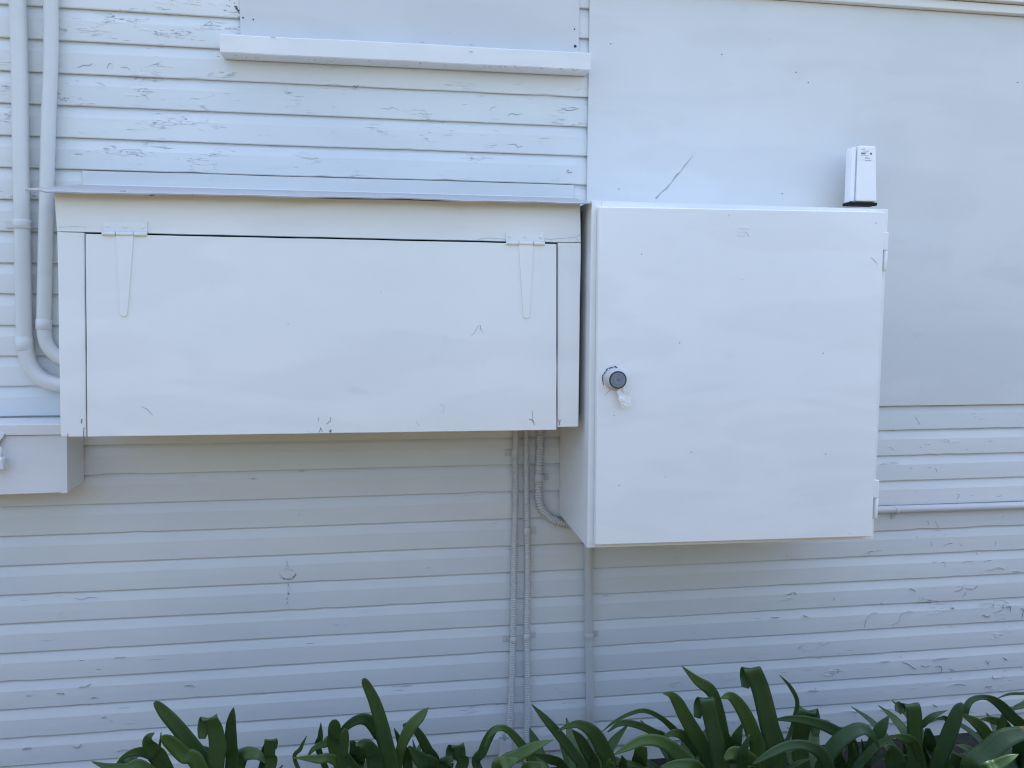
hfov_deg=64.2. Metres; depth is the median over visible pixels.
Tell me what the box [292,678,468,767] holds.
strap leaf plant
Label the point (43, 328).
down pipe
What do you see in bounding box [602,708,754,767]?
strap leaf plant
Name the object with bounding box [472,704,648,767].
strap leaf plant
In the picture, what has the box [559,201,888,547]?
electrical cabinet
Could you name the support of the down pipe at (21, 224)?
attached to the weatherboard house
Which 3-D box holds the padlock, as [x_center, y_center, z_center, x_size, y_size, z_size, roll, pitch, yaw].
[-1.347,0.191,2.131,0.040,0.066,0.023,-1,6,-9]
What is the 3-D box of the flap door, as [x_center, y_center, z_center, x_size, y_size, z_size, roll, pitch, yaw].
[-0.460,-0.119,2.071,1.171,0.494,0.021,-1,6,-9]
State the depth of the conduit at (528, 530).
2.53 m
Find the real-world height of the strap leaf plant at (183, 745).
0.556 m
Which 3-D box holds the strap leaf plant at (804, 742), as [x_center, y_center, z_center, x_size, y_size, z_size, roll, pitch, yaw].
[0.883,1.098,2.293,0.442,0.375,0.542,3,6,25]
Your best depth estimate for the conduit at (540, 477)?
2.50 m
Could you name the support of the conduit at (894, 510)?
attached to the weatherboard house
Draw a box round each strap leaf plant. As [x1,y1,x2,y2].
[92,701,282,767]
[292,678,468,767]
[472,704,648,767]
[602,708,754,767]
[663,666,813,767]
[741,706,909,767]
[851,700,965,767]
[942,692,1023,767]
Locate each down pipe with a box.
[5,0,59,391]
[35,0,58,364]
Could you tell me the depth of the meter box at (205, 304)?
2.06 m
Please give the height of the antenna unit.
0.178 m
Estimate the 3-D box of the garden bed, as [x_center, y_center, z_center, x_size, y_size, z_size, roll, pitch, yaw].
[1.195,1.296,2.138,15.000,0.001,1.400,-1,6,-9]
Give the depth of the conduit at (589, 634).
2.57 m
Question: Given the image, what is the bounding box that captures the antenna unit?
[842,146,876,206]
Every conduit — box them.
[498,430,518,756]
[523,430,535,761]
[534,430,570,528]
[584,544,597,739]
[878,502,1023,518]
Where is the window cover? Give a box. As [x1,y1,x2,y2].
[240,0,578,51]
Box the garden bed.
[550,731,992,767]
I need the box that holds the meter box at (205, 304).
[25,171,590,436]
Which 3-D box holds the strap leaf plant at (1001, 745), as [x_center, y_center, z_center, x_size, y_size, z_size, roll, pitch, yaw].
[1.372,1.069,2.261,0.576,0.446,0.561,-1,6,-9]
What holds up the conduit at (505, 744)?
attached to the weatherboard house
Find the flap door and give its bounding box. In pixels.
[86,234,556,436]
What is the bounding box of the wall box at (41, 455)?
[0,417,83,494]
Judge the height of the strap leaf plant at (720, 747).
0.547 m
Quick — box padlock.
[0,447,5,469]
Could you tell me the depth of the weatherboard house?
2.48 m
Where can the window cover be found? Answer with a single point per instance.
(545, 25)
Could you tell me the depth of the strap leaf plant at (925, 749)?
2.27 m
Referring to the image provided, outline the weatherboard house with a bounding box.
[0,0,1023,767]
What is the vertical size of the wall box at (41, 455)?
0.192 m

